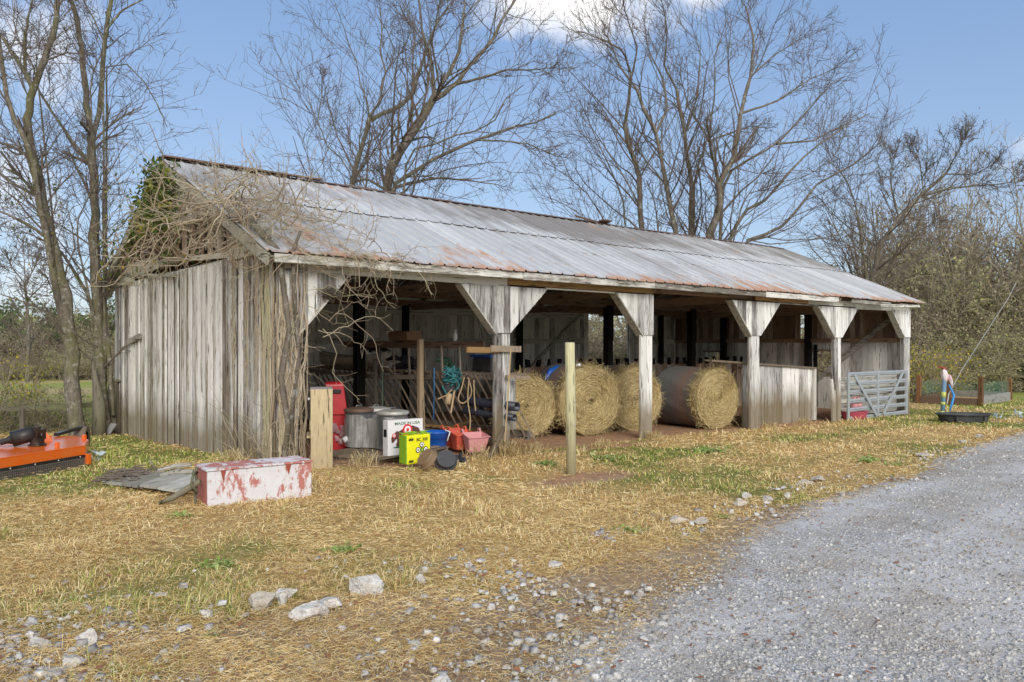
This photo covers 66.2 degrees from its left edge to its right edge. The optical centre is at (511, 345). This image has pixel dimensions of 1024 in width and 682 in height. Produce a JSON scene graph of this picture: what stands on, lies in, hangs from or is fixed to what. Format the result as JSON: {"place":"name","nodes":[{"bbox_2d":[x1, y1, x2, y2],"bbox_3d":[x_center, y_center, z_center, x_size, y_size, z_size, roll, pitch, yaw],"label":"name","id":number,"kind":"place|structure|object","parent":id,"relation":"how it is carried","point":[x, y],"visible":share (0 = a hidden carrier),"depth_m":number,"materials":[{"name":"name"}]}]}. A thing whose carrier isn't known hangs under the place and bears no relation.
{"place":"outdoors","nodes":[
{"label":"outdoors","id":0,"kind":"place"},
{"bbox_2d":[0,367,1023,681],"bbox_3d":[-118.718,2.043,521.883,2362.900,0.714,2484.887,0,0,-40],"label":"ground","id":1,"kind":"structure","parent":0,"point":[556,439],"depth_m":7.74,"materials":[{"name":"plant"}]},
{"bbox_2d":[0,325,34,378],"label":"shrub","id":2,"kind":"object","parent":1,"relation":"on","point":[3,346],"visible":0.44,"depth_m":53.74,"materials":[{"name":"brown plant"}]},
{"bbox_2d":[0,385,36,430],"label":"shrub","id":3,"kind":"object","parent":1,"relation":"on","point":[5,396],"visible":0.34,"depth_m":18.94,"materials":[{"name":"green plant"}]},
{"bbox_2d":[0,345,48,380],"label":"shrub","id":4,"kind":"object","parent":1,"relation":"on","point":[7,371],"visible":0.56,"depth_m":52.18,"materials":[{"name":"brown plant"}]},
{"bbox_2d":[0,348,58,430],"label":"shrub","id":5,"kind":"object","parent":1,"relation":"on","point":[27,390],"visible":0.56,"depth_m":20.02,"materials":[{"name":"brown plant"}]},
{"bbox_2d":[0,383,67,433],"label":"shrub","id":6,"kind":"object","parent":1,"relation":"on","point":[28,419],"visible":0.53,"depth_m":18.35,"materials":[{"name":"green plant"}]},
{"bbox_2d":[0,290,74,374],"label":"shrub","id":7,"kind":"object","parent":1,"relation":"on","point":[3,313],"visible":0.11,"depth_m":57.40,"materials":[{"name":"plant"}]},
{"bbox_2d":[0,230,80,381],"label":"tree","id":8,"kind":"object","parent":1,"relation":"on","point":[27,344],"visible":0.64,"depth_m":47.95,"materials":[{"name":"grey plant"}]},
{"bbox_2d":[0,319,81,378],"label":"shrub","id":9,"kind":"object","parent":1,"relation":"on","point":[11,348],"visible":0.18,"depth_m":53.99,"materials":[{"name":"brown plant"}]},
{"bbox_2d":[0,426,90,479],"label":"rotary cutter","id":10,"kind":"object","parent":1,"relation":"on","point":[28,447],"visible":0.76,"depth_m":11.88,"materials":[{"name":"orange paint"}]},
{"bbox_2d":[0,387,91,431],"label":"shrub","id":11,"kind":"object","parent":1,"relation":"on","point":[56,426],"visible":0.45,"depth_m":18.46,"materials":[{"name":"green plant"}]},
{"bbox_2d":[0,310,91,378],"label":"shrub","id":12,"kind":"object","parent":1,"relation":"on","point":[31,349],"visible":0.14,"depth_m":54.22,"materials":[{"name":"green plant"}]},
{"bbox_2d":[9,390,92,431],"bbox_3d":[-10.748,1.733,18.828,2.243,1.404,2.366,0,0,9],"label":"shrub","id":13,"kind":"object","parent":1,"relation":"on","point":[37,413],"visible":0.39,"depth_m":18.48,"materials":[{"name":"green plant"}]},
{"bbox_2d":[0,294,114,377],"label":"shrub","id":14,"kind":"object","parent":1,"relation":"on","point":[54,312],"visible":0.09,"depth_m":56.87,"materials":[{"name":"plant"}]},
{"bbox_2d":[0,379,120,433],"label":"rail fence","id":15,"kind":"object","parent":1,"relation":"on","point":[23,409],"visible":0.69,"depth_m":17.66,"materials":[{"name":"brown wood"}]},
{"bbox_2d":[17,304,114,379],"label":"shrub","id":16,"kind":"object","parent":1,"relation":"on","point":[56,342],"visible":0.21,"depth_m":53.44,"materials":[{"name":"green plant"}]},
{"bbox_2d":[0,0,135,435],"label":"tree","id":17,"kind":"object","parent":1,"relation":"on","point":[72,388],"visible":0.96,"depth_m":16.78,"materials":[{"name":"brown plant"}]},
{"bbox_2d":[30,343,107,380],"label":"shrub","id":18,"kind":"object","parent":1,"relation":"on","point":[83,370],"visible":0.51,"depth_m":51.15,"materials":[{"name":"green plant"}]},
{"bbox_2d":[62,654,87,670],"bbox_3d":[-2.515,1.822,4.521,0.148,0.085,0.108,0,0,1],"label":"rock","id":19,"kind":"object","parent":1,"relation":"on","point":[69,659],"visible":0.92,"depth_m":4.50,"materials":[{"name":"stone"}]},
{"bbox_2d":[42,305,114,377],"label":"shrub","id":20,"kind":"object","parent":1,"relation":"on","point":[91,338],"visible":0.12,"depth_m":54.36,"materials":[{"name":"green plant"}]},
{"bbox_2d":[74,628,97,645],"bbox_3d":[-2.631,1.808,4.874,0.148,0.111,0.103,0,0,3],"label":"rock","id":21,"kind":"object","parent":1,"relation":"on","point":[90,634],"visible":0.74,"depth_m":4.84,"materials":[{"name":"stone"}]},
{"bbox_2d":[91,356,106,435],"bbox_3d":[-9.092,1.114,17.303,0.309,1.797,0.296,0,0,28],"label":"broken trunk","id":22,"kind":"object","parent":1,"relation":"on","point":[99,424],"visible":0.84,"depth_m":17.22,"materials":[{"name":"wood"}]},
{"bbox_2d":[0,0,213,427],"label":"tree","id":23,"kind":"object","parent":1,"relation":"on","point":[100,318],"visible":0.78,"depth_m":17.56,"materials":[{"name":"brown plant"}]},
{"bbox_2d":[83,464,194,491],"bbox_3d":[-4.824,1.733,10.212,1.299,0.216,2.862,0,0,-40],"label":"fallen board","id":24,"kind":"object","parent":1,"relation":"on","point":[142,477],"visible":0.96,"depth_m":10.03,"materials":[{"name":"grey wood"}]},
{"bbox_2d":[158,467,201,504],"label":"fallen branch","id":25,"kind":"object","parent":1,"relation":"on","point":[192,485],"visible":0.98,"depth_m":8.78,"materials":[{"name":"wood"}]},
{"bbox_2d":[195,556,235,568],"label":"weed","id":26,"kind":"object","parent":1,"relation":"on","point":[221,562],"visible":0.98,"depth_m":6.57,"materials":[{"name":"green plant"}]},
{"bbox_2d":[205,447,258,462],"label":"dry weed tuft","id":27,"kind":"object","parent":1,"relation":"on","point":[233,457],"visible":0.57,"depth_m":11.19,"materials":[{"name":"plant"}]},
{"bbox_2d":[195,456,312,505],"bbox_3d":[-3.030,1.601,9.262,1.230,0.461,0.500,0,0,-36],"label":"painted box","id":28,"kind":"object","parent":1,"relation":"on","point":[228,482],"visible":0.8,"depth_m":9.06,"materials":[{"name":"white metal"}]},
{"bbox_2d":[248,591,275,612],"bbox_3d":[-1.770,1.814,5.507,0.189,0.192,0.146,0,0,31],"label":"rock","id":29,"kind":"object","parent":1,"relation":"on","point":[260,600],"visible":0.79,"depth_m":5.47,"materials":[{"name":"beige stone"}]},
{"bbox_2d":[288,600,328,620],"bbox_3d":[-1.379,1.801,5.323,0.270,0.119,0.161,0,0,3],"label":"rock","id":30,"kind":"object","parent":1,"relation":"on","point":[314,608],"visible":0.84,"depth_m":5.28,"materials":[{"name":"stone"}]},
{"bbox_2d":[307,387,332,468],"bbox_3d":[-2.784,1.176,11.371,0.360,1.133,0.720,0,0,-14],"label":"wooden post","id":31,"kind":"object","parent":1,"relation":"on","point":[320,434],"visible":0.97,"depth_m":11.03,"materials":[{"name":"brown wood"}]},
{"bbox_2d":[324,381,349,449],"bbox_3d":[-3.157,1.258,14.126,0.440,1.220,0.475,0,0,-16],"label":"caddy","id":32,"kind":"object","parent":1,"relation":"on","point":[339,403],"visible":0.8,"depth_m":13.95,"materials":[{"name":"red plastic"}]},
{"bbox_2d":[193,0,487,193],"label":"tree","id":33,"kind":"object","parent":1,"relation":"on","point":[366,130],"visible":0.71,"depth_m":32.07,"materials":[{"name":"grey plant"}]},
{"bbox_2d":[343,449,377,466],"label":"dry weed tuft","id":34,"kind":"object","parent":1,"relation":"on","point":[364,460],"visible":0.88,"depth_m":11.49,"materials":[{"name":"plant"}]},
{"bbox_2d":[349,574,384,597],"bbox_3d":[-1.080,1.791,5.838,0.230,0.181,0.166,0,0,30],"label":"rock","id":35,"kind":"object","parent":1,"relation":"on","point":[366,585],"visible":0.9,"depth_m":5.79,"materials":[{"name":"stone"}]},
{"bbox_2d":[333,445,448,464],"bbox_3d":[-2.134,1.795,13.110,1.316,0.128,1.859,0,0,32],"label":"wooden pallet","id":36,"kind":"object","parent":1,"relation":"on","point":[339,454],"visible":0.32,"depth_m":12.66,"materials":[{"name":"wood"}]},
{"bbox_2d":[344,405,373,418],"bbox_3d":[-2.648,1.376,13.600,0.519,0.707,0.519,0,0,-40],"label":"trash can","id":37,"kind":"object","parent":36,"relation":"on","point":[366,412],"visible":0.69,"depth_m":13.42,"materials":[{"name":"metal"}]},
{"bbox_2d":[344,413,393,449],"bbox_3d":[-2.433,1.439,13.209,1.231,0.560,0.162,0,0,34],"label":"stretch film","id":38,"kind":"object","parent":37,"relation":"attached to","point":[360,431],"visible":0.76,"depth_m":13.29,"materials":[{"name":"grey metal"}]},
{"bbox_2d":[376,407,408,450],"bbox_3d":[-2.002,1.378,13.150,0.556,0.702,0.556,0,0,-40],"label":"trash can","id":39,"kind":"object","parent":36,"relation":"on","point":[395,413],"visible":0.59,"depth_m":12.97,"materials":[{"name":"metal"}]},
{"bbox_2d":[383,418,422,455],"bbox_3d":[-1.743,1.460,12.613,0.668,0.566,0.161,0,0,-40],"label":"target box","id":40,"kind":"object","parent":36,"relation":"on","point":[392,429],"visible":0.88,"depth_m":12.45,"materials":[{"name":"white cardboard"}]},
{"bbox_2d":[399,430,429,464],"bbox_3d":[-1.471,1.554,12.104,0.536,0.486,0.275,0,0,-40],"label":"target block","id":41,"kind":"object","parent":1,"relation":"on","point":[412,446],"depth_m":11.95,"materials":[{"name":"yellow plastic"}]},
{"bbox_2d":[417,339,424,429],"bbox_3d":[-1.766,0.910,15.386,0.126,2.081,0.302,0,0,12],"label":"upright stud","id":42,"kind":"object","parent":1,"relation":"on","point":[420,382],"visible":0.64,"depth_m":15.27,"materials":[{"name":"wood"}]},
{"bbox_2d":[417,449,436,469],"bbox_3d":[-1.250,1.671,11.583,0.278,0.304,0.344,0,0,-40],"label":"feed pan","id":43,"kind":"object","parent":1,"relation":"on","point":[426,459],"visible":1,"depth_m":11.50,"materials":[{"name":"brown rubber"}]},
{"bbox_2d":[425,429,449,445],"bbox_3d":[-1.329,1.691,13.994,0.553,0.442,0.488,0,0,11],"label":"muck tub","id":44,"kind":"object","parent":1,"relation":"on","point":[439,437],"visible":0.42,"depth_m":13.81,"materials":[{"name":"blue plastic"}]},
{"bbox_2d":[434,450,456,471],"bbox_3d":[-0.994,1.732,11.882,0.335,0.317,0.280,0,0,-40],"label":"feed pan","id":45,"kind":"object","parent":1,"relation":"on","point":[446,460],"visible":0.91,"depth_m":11.82,"materials":[{"name":"rubber"}]},
{"bbox_2d":[447,426,472,449],"bbox_3d":[-0.929,1.679,14.327,0.437,0.405,0.434,0,0,-35],"label":"feeder","id":46,"kind":"object","parent":1,"relation":"on","point":[456,436],"visible":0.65,"depth_m":14.18,"materials":[{"name":"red plastic"}]},
{"bbox_2d":[320,0,602,208],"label":"tree","id":47,"kind":"object","parent":1,"relation":"on","point":[408,137],"visible":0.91,"depth_m":30.29,"materials":[{"name":"grey plant"}]},
{"bbox_2d":[460,428,490,452],"bbox_3d":[-0.671,1.684,14.028,0.437,0.405,0.434,0,0,-29],"label":"feeder","id":48,"kind":"object","parent":1,"relation":"on","point":[478,437],"visible":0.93,"depth_m":13.92,"materials":[{"name":"pink plastic"}]},
{"bbox_2d":[0,419,1014,680],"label":"fallen leaves","id":49,"kind":"object","parent":1,"relation":"on","point":[450,613],"visible":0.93,"depth_m":5.27,"materials":[{"name":"brown plant"}]},
{"bbox_2d":[0,433,1018,681],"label":"scattered stones","id":50,"kind":"object","parent":1,"relation":"on","point":[442,677],"visible":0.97,"depth_m":5.04,"materials":[{"name":"stone"}]},
{"bbox_2d":[495,436,525,457],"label":"dry weed tuft","id":51,"kind":"object","parent":1,"relation":"on","point":[511,448],"visible":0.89,"depth_m":13.88,"materials":[{"name":"plant"}]},
{"bbox_2d":[107,155,924,458],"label":"barn","id":52,"kind":"structure","parent":1,"relation":"on","point":[536,286],"depth_m":17.31,"materials":[{"name":"wood"}]},
{"bbox_2d":[69,117,462,458],"bbox_3d":[-6.109,-0.888,13.779,10.648,6.564,4.141,0,0,33],"label":"climbing vine","id":53,"kind":"object","parent":52,"relation":"attached to","point":[151,225],"visible":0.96,"depth_m":11.76,"materials":[{"name":"brown plant"}]},
{"bbox_2d":[373,359,378,405],"bbox_3d":[-2.819,0.811,16.242,0.109,1.105,0.203,0,0,-23],"label":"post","id":54,"kind":"object","parent":52,"relation":"hanging from","point":[375,375],"visible":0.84,"depth_m":16.18,"materials":[{"name":"wood"}]},
{"bbox_2d":[306,341,535,442],"bbox_3d":[-2.519,0.868,17.651,0.705,1.965,8.627,0,0,-40],"label":"hay rack","id":55,"kind":"object","parent":52,"relation":"in","point":[477,375],"visible":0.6,"depth_m":16.77,"materials":[{"name":"wood"}]},
{"bbox_2d":[319,350,389,366],"bbox_3d":[-3.964,0.305,19.495,0.775,0.390,3.517,0,0,-40],"label":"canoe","id":56,"kind":"object","parent":55,"relation":"on","point":[326,358],"visible":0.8,"depth_m":19.13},
{"bbox_2d":[380,329,420,340],"bbox_3d":[-2.406,-0.228,16.932,0.603,0.255,0.805,0,0,-40],"label":"cardboard box","id":57,"kind":"object","parent":55,"relation":"on","point":[405,336],"visible":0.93,"depth_m":16.80,"materials":[{"name":"cardboard"}]},
{"bbox_2d":[386,354,416,372],"bbox_3d":[-2.234,0.400,17.507,0.715,0.433,1.069,0,0,-40],"label":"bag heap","id":58,"kind":"object","parent":55,"relation":"on","point":[403,360],"visible":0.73,"depth_m":17.39,"materials":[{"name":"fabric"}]},
{"bbox_2d":[470,355,492,371],"bbox_3d":[-0.456,0.347,15.715,0.460,0.334,0.680,0,0,-40],"label":"storage tote","id":59,"kind":"object","parent":55,"relation":"on","point":[483,363],"visible":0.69,"depth_m":15.53,"materials":[{"name":"plastic"}]},
{"bbox_2d":[437,366,461,412],"bbox_3d":[-1.119,0.787,14.352,0.437,0.860,0.263,0,0,13],"label":"horse halter","id":60,"kind":"object","parent":52,"relation":"hanging from","point":[447,389],"visible":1,"depth_m":14.30,"materials":[{"name":"teal fabric"}]},
{"bbox_2d":[462,407,516,420],"bbox_3d":[-0.426,1.254,14.451,1.314,0.180,0.130,0,0,44],"label":"drain pipe","id":61,"kind":"object","parent":52,"relation":"attached to","point":[489,414],"visible":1,"depth_m":14.46,"materials":[{"name":"plastic"}]},
{"bbox_2d":[464,396,519,411],"bbox_3d":[-0.383,1.061,14.451,1.315,0.220,0.170,0,0,44],"label":"drain pipe","id":62,"kind":"object","parent":52,"relation":"attached to","point":[488,403],"visible":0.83,"depth_m":14.42,"materials":[{"name":"plastic"}]},
{"bbox_2d":[466,345,529,378],"bbox_3d":[-0.233,0.300,13.951,1.387,0.620,0.096,0,0,-36],"label":"cross board","id":63,"kind":"object","parent":52,"relation":"attached to","point":[494,349],"visible":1,"depth_m":13.92,"materials":[{"name":"wood"}]},
{"bbox_2d":[583,313,587,363],"bbox_3d":[2.653,0.350,28.343,0.200,3.300,0.060,0,0,-40],"label":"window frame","id":64,"kind":"structure","parent":52,"relation":"in","point":[585,321],"depth_m":28.30,"materials":[{"name":"wood"}]},
{"bbox_2d":[844,370,907,419],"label":"metal gate","id":65,"kind":"structure","parent":52,"relation":"attached to","point":[877,390],"depth_m":23.07,"materials":[{"name":"grey metal"}]},
{"bbox_2d":[479,365,557,437],"bbox_3d":[0.131,1.194,17.235,1.707,1.579,1.588,0,0,-15],"label":"hay bale","id":66,"kind":"object","parent":1,"relation":"on","point":[535,397],"visible":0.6,"depth_m":16.63},
{"bbox_2d":[565,342,580,474],"bbox_3d":[0.910,1.050,11.889,0.184,2.202,0.218,0,0,-40],"label":"wooden post","id":67,"kind":"object","parent":1,"relation":"on","point":[570,409],"visible":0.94,"depth_m":11.85,"materials":[{"name":"brown wood"}]},
{"bbox_2d":[538,358,624,435],"bbox_3d":[1.428,1.121,17.618,1.869,1.730,1.602,0,0,-26],"label":"hay bale","id":68,"kind":"object","parent":1,"relation":"on","point":[596,385],"visible":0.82,"depth_m":17.03},
{"bbox_2d":[507,0,703,335],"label":"tree","id":69,"kind":"object","parent":1,"relation":"on","point":[630,152],"visible":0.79,"depth_m":33.02,"materials":[{"name":"grey plant"}]},
{"bbox_2d":[589,314,626,363],"bbox_3d":[4.521,0.261,35.485,7.590,4.775,7.465,0,0,-21],"label":"shrub","id":70,"kind":"object","parent":1,"relation":"on","point":[595,341],"visible":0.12,"depth_m":33.73,"materials":[{"name":"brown plant"}]},
{"bbox_2d":[589,314,626,361],"bbox_3d":[6.401,0.103,38.669,7.663,6.492,9.053,0,0,40],"label":"shrub","id":71,"kind":"object","parent":1,"relation":"on","point":[623,321],"visible":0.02,"depth_m":36.98,"materials":[{"name":"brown plant"}]},
{"bbox_2d":[590,361,666,431],"bbox_3d":[2.595,1.149,18.686,1.834,1.685,1.667,0,0,-19],"label":"hay bale","id":72,"kind":"object","parent":1,"relation":"on","point":[627,420],"visible":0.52,"depth_m":18.02},
{"bbox_2d":[524,356,747,405],"bbox_3d":[4.414,1.259,24.668,10.590,1.816,0.139,0,0,-40],"label":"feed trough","id":73,"kind":"object","parent":1,"relation":"on","point":[660,366],"visible":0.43,"depth_m":25.15,"materials":[{"name":"grey wood"}]},
{"bbox_2d":[571,0,732,237],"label":"tree","id":74,"kind":"object","parent":1,"relation":"on","point":[670,207],"visible":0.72,"depth_m":33.05,"materials":[{"name":"grey plant"}]},
{"bbox_2d":[655,362,742,429],"bbox_3d":[4.543,1.180,19.575,1.905,1.757,1.897,0,0,-40],"label":"hay bale","id":75,"kind":"object","parent":1,"relation":"on","point":[703,397],"visible":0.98,"depth_m":19.11},
{"bbox_2d":[622,0,783,236],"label":"tree","id":76,"kind":"object","parent":1,"relation":"on","point":[691,214],"visible":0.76,"depth_m":34.81,"materials":[{"name":"grey plant"}]},
{"bbox_2d":[704,359,823,426],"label":"pen wall","id":77,"kind":"structure","parent":1,"relation":"on","point":[787,393],"depth_m":20.74,"materials":[{"name":"grey wood"}]},
{"bbox_2d":[648,0,929,359],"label":"tree","id":78,"kind":"object","parent":1,"relation":"on","point":[720,185],"visible":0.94,"depth_m":31.75,"materials":[{"name":"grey plant"}]},
{"bbox_2d":[830,379,835,421],"bbox_3d":[8.821,1.500,21.580,0.134,1.181,0.448,0,0,18],"label":"leaning board","id":79,"kind":"object","parent":1,"relation":"on","point":[833,405],"visible":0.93,"depth_m":21.54,"materials":[{"name":"wood"}]},
{"bbox_2d":[761,108,1023,293],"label":"tree","id":80,"kind":"object","parent":1,"relation":"on","point":[884,238],"visible":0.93,"depth_m":37.32,"materials":[{"name":"brown plant"}]},
{"bbox_2d":[827,284,959,367],"bbox_3d":[19.585,-0.182,40.814,7.904,5.948,8.037,0,0,-14],"label":"shrub","id":81,"kind":"object","parent":1,"relation":"on","point":[918,328],"visible":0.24,"depth_m":38.44,"materials":[{"name":"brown plant"}]},
{"bbox_2d":[779,194,1015,289],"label":"shrub","id":82,"kind":"object","parent":1,"relation":"on","point":[983,254],"visible":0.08,"depth_m":46.97,"materials":[{"name":"brown plant"}]},
{"bbox_2d":[801,232,1023,356],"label":"shrub","id":83,"kind":"object","parent":1,"relation":"on","point":[927,264],"visible":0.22,"depth_m":39.35,"materials":[{"name":"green plant"}]},
{"bbox_2d":[827,210,1008,317],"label":"shrub","id":84,"kind":"object","parent":1,"relation":"on","point":[981,238],"visible":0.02,"depth_m":44.65,"materials":[{"name":"brown plant"}]},
{"bbox_2d":[816,107,1023,304],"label":"shrub","id":85,"kind":"object","parent":1,"relation":"on","point":[938,205],"visible":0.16,"depth_m":46.13,"materials":[{"name":"brown plant"}]},
{"bbox_2d":[826,119,1023,312],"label":"shrub","id":86,"kind":"object","parent":1,"relation":"on","point":[967,218],"visible":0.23,"depth_m":44.96,"materials":[{"name":"brown plant"}]},
{"bbox_2d":[832,222,1017,350],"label":"shrub","id":87,"kind":"object","parent":1,"relation":"on","point":[954,265],"visible":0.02,"depth_m":42.95,"materials":[{"name":"brown plant"}]},
{"bbox_2d":[844,152,1023,331],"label":"shrub","id":88,"kind":"object","parent":1,"relation":"on","point":[946,237],"visible":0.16,"depth_m":44.28,"materials":[{"name":"brown plant"}]},
{"bbox_2d":[846,218,1023,353],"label":"shrub","id":89,"kind":"object","parent":1,"relation":"on","point":[938,265],"visible":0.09,"depth_m":39.84,"materials":[{"name":"brown plant"}]},
{"bbox_2d":[909,340,965,398],"bbox_3d":[17.077,1.336,32.797,3.347,3.416,4.111,0,0,29],"label":"shrub","id":90,"kind":"object","parent":1,"relation":"on","point":[932,372],"visible":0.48,"depth_m":32.25,"materials":[{"name":"yellow plant"}]},
{"bbox_2d":[861,179,1023,346],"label":"shrub","id":91,"kind":"object","parent":1,"relation":"on","point":[977,234],"visible":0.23,"depth_m":41.91,"materials":[{"name":"brown plant"}]},
{"bbox_2d":[938,366,954,411],"bbox_3d":[13.108,1.401,23.715,0.463,1.594,0.255,0,0,29],"label":"yard hydrant","id":92,"kind":"object","parent":1,"relation":"on","point":[945,376],"visible":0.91,"depth_m":23.68,"materials":[{"name":"blue plastic"}]},
{"bbox_2d":[876,226,1023,385],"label":"shrub","id":93,"kind":"object","parent":1,"relation":"on","point":[980,274],"visible":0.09,"depth_m":40.54,"materials":[{"name":"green plant"}]},
{"bbox_2d":[910,345,990,393],"bbox_3d":[18.279,1.402,33.735,3.719,3.106,4.568,0,0,38],"label":"shrub","id":94,"kind":"object","parent":1,"relation":"on","point":[955,370],"visible":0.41,"depth_m":33.22,"materials":[{"name":"green plant"}]},
{"bbox_2d":[891,230,1023,388],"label":"shrub","id":95,"kind":"object","parent":1,"relation":"on","point":[962,266],"visible":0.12,"depth_m":40.26,"materials":[{"name":"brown plant"}]},
{"bbox_2d":[913,375,1011,405],"bbox_3d":[17.660,1.713,30.794,3.882,1.192,2.443,0,0,-44],"label":"garden bed","id":96,"kind":"object","parent":1,"relation":"on","point":[981,395],"visible":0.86,"depth_m":30.00,"materials":[{"name":"wood"}]},
{"bbox_2d":[901,216,1023,320],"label":"shrub","id":97,"kind":"object","parent":1,"relation":"on","point":[1015,241],"visible":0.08,"depth_m":43.38,"materials":[{"name":"brown plant"}]},
{"bbox_2d":[934,412,992,422],"bbox_3d":[12.456,1.980,21.694,1.541,0.240,0.955,0,0,-3],"label":"water trough","id":98,"kind":"object","parent":1,"relation":"on","point":[964,417],"visible":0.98,"depth_m":21.38,"materials":[{"name":"rubber"}]},
{"bbox_2d":[910,324,1018,390],"bbox_3d":[19.615,0.931,36.804,7.041,3.928,5.960,0,0,33],"label":"shrub","id":99,"kind":"object","parent":1,"relation":"on","point":[974,347],"visible":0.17,"depth_m":35.43,"materials":[{"name":"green plant"}]},
{"bbox_2d":[910,314,1023,391],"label":"shrub","id":100,"kind":"object","parent":1,"relation":"on","point":[988,372],"visible":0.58,"depth_m":35.35,"materials":[{"name":"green plant"}]},
{"bbox_2d":[930,264,1023,387],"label":"shrub","id":101,"kind":"object","parent":1,"relation":"on","point":[980,314],"visible":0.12,"depth_m":39.02,"materials":[{"name":"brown plant"}]},
{"bbox_2d":[934,230,1023,345],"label":"shrub","id":102,"kind":"object","parent":1,"relation":"on","point":[1007,253],"visible":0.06,"depth_m":40.98,"materials":[{"name":"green plant"}]},
{"bbox_2d":[949,305,1023,393],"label":"shrub","id":103,"kind":"object","parent":1,"relation":"on","point":[1003,342],"visible":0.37,"depth_m":36.93,"materials":[{"name":"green plant"}]},
{"bbox_2d":[959,333,1023,391],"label":"shrub","id":104,"kind":"object","parent":1,"relation":"on","point":[1022,379],"visible":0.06,"depth_m":37.06,"materials":[{"name":"plant"}]},
{"bbox_2d":[969,209,1023,288],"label":"shrub","id":105,"kind":"object","parent":1,"relation":"on","point":[1010,255],"visible":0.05,"depth_m":44.52,"materials":[{"name":"brown plant"}]},
{"bbox_2d":[0,0,1023,343],"label":"sky","id":106,"kind":"structure","parent":0,"point":[969,54],"materials":[{"name":"blue"}]},
{"bbox_2d":[513,431,1023,681],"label":"gravel road","id":107,"kind":"structure","parent":0,"point":[859,533],"depth_m":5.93,"materials":[{"name":"grey gravel"}]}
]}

